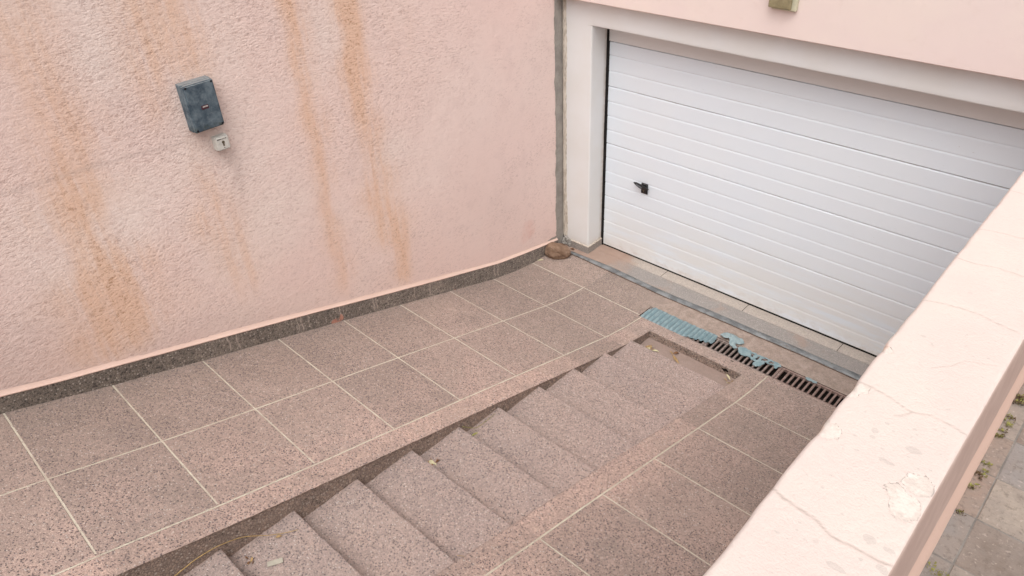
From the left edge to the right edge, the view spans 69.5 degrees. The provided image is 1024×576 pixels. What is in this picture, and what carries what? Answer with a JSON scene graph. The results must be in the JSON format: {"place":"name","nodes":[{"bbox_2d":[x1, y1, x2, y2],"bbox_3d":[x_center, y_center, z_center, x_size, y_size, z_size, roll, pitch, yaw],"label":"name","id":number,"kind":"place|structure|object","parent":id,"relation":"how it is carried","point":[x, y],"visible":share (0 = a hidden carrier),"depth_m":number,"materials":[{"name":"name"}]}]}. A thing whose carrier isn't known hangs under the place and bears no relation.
{"place":"outdoors","nodes":[
{"label":"outdoors","id":0,"kind":"place"},
{"bbox_2d":[0,255,857,575],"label":"ramp","id":1,"kind":"structure","parent":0,"point":[118,479],"depth_m":4.22,"materials":[{"name":"tile"}]},
{"bbox_2d":[117,331,740,575],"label":"stairway","id":2,"kind":"object","parent":1,"relation":"on","point":[408,510],"visible":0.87,"depth_m":4.11,"materials":[{"name":"stone"}]},
{"bbox_2d":[174,529,297,575],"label":"straw","id":3,"kind":"object","parent":2,"relation":"on","point":[224,543],"visible":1,"depth_m":3.42,"materials":[{"name":"yellow plant"}]},
{"bbox_2d":[267,557,282,566],"bbox_3d":[-1.113,1.289,3.466,0.072,0.004,0.028,-13,36,-14],"label":"card strip","id":4,"kind":"object","parent":2,"relation":"on","point":[274,562],"visible":1,"depth_m":3.46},
{"bbox_2d":[545,242,570,259],"bbox_3d":[0.435,-0.360,7.041,0.255,0.153,0.189,0,35,5],"label":"stone","id":5,"kind":"object","parent":1,"relation":"on","point":[555,251],"visible":1,"depth_m":6.98,"materials":[{"name":"brown stone"}]},
{"bbox_2d":[721,332,743,348],"bbox_3d":[1.774,0.406,5.902,0.210,0.030,0.139,54,63,50],"label":"plastic film","id":6,"kind":"object","parent":1,"relation":"on","point":[734,340],"visible":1,"depth_m":5.89,"materials":[{"name":"blue plastic"}]},
{"bbox_2d":[640,307,846,406],"bbox_3d":[1.992,0.679,5.639,2.350,0.121,0.177,27,45,35],"label":"drain channel","id":7,"kind":"object","parent":1,"relation":"in","point":[774,370],"visible":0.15,"depth_m":5.68,"materials":[{"name":"brown metal"}]},
{"bbox_2d":[648,307,704,344],"bbox_3d":[1.354,0.321,6.114,0.602,0.021,0.173,27,45,35],"label":"drain grate","id":8,"kind":"object","parent":7,"relation":"on","point":[698,341],"visible":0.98,"depth_m":5.94,"materials":[{"name":"metal"}]},
{"bbox_2d":[641,308,717,343],"bbox_3d":[1.379,0.313,6.086,0.651,0.019,0.201,27,45,35],"label":"plastic film","id":9,"kind":"object","parent":8,"relation":"on","point":[666,320],"visible":1,"depth_m":6.09,"materials":[{"name":"blue plastic"}]},
{"bbox_2d":[703,337,782,377],"bbox_3d":[1.795,0.542,5.766,0.600,0.021,0.173,27,45,35],"label":"drain grate","id":10,"kind":"object","parent":7,"relation":"on","point":[726,343],"visible":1,"depth_m":5.77,"materials":[{"name":"metal"}]},
{"bbox_2d":[738,346,780,368],"bbox_3d":[1.892,0.556,5.704,0.360,0.008,0.150,27,45,35],"label":"plastic film","id":11,"kind":"object","parent":10,"relation":"on","point":[743,351],"visible":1,"depth_m":5.72,"materials":[{"name":"blue plastic"}]},
{"bbox_2d":[773,367,846,407],"bbox_3d":[2.235,0.762,5.418,0.600,0.021,0.173,27,45,35],"label":"drain grate","id":12,"kind":"object","parent":7,"relation":"on","point":[799,377],"visible":0.71,"depth_m":5.45,"materials":[{"name":"metal"}]},
{"bbox_2d":[805,377,816,383],"bbox_3d":[2.230,0.686,5.494,0.090,0.006,0.036,27,45,35],"label":"plastic film","id":13,"kind":"object","parent":12,"relation":"on","point":[809,379],"visible":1,"depth_m":5.49,"materials":[{"name":"blue plastic"}]},
{"bbox_2d":[703,171,1023,575],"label":"wall","id":14,"kind":"structure","parent":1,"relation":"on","point":[876,477],"depth_m":1.63,"materials":[{"name":"pink paint"}]},
{"bbox_2d":[920,383,1023,575],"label":"pavement","id":15,"kind":"structure","parent":0,"point":[986,550],"depth_m":1.88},
{"bbox_2d":[927,393,1023,575],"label":"moss","id":16,"kind":"object","parent":15,"relation":"on","point":[1021,397],"visible":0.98,"depth_m":2.03,"materials":[{"name":"green plant"}]},
{"bbox_2d":[932,401,1023,575],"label":"grout lines","id":17,"kind":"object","parent":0,"point":[963,543],"depth_m":1.90,"materials":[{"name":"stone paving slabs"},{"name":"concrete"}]},
{"bbox_2d":[562,0,1023,356],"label":"garage building","id":18,"kind":"structure","parent":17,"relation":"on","point":[847,172],"depth_m":5.38,"materials":[{"name":"pink paint"}]},
{"bbox_2d":[565,239,875,375],"bbox_3d":[1.899,0.199,6.266,3.640,0.055,0.420,27,45,35],"label":"threshold","id":19,"kind":"object","parent":18,"relation":"attached to","point":[847,357],"visible":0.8,"depth_m":6.24,"materials":[{"name":"stone"}]},
{"bbox_2d":[571,251,860,380],"bbox_3d":[1.822,0.288,6.091,3.465,0.015,0.090,27,45,35],"label":"floor rail","id":20,"kind":"object","parent":19,"relation":"on","point":[794,349],"visible":0.81,"depth_m":6.12,"materials":[{"name":"metal"}]},
{"bbox_2d":[768,0,798,11],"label":"wall box","id":21,"kind":"object","parent":18,"relation":"attached to","point":[789,5],"visible":1,"depth_m":4.60,"materials":[{"name":"beige plastic"}]},
{"bbox_2d":[601,29,1023,356],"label":"garage door","id":22,"kind":"structure","parent":18,"relation":"in","point":[828,205],"depth_m":5.54,"materials":[{"name":"white metal"}]},
{"label":"ground","id":23,"kind":"structure","parent":0,"visible":0},
{"bbox_2d":[0,0,562,413],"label":"retaining wall","id":24,"kind":"structure","parent":23,"relation":"on","point":[377,155],"depth_m":4.47,"materials":[{"name":"rough pink stucco with rusty stains"},{"name":"dark terrazzo"}]},
{"bbox_2d":[175,75,223,132],"bbox_3d":[-1.701,-1.002,4.033,0.087,0.266,0.176,27,45,35],"label":"control box","id":25,"kind":"object","parent":24,"relation":"attached to","point":[198,98],"visible":1,"depth_m":4.00,"materials":[{"name":"grey plastic"}]},
{"bbox_2d":[211,132,229,150],"bbox_3d":[-1.662,-0.834,4.214,0.057,0.080,0.080,27,45,35],"label":"key switch","id":26,"kind":"object","parent":24,"relation":"attached to","point":[220,142],"visible":1,"depth_m":4.20,"materials":[{"name":"white plastic"}]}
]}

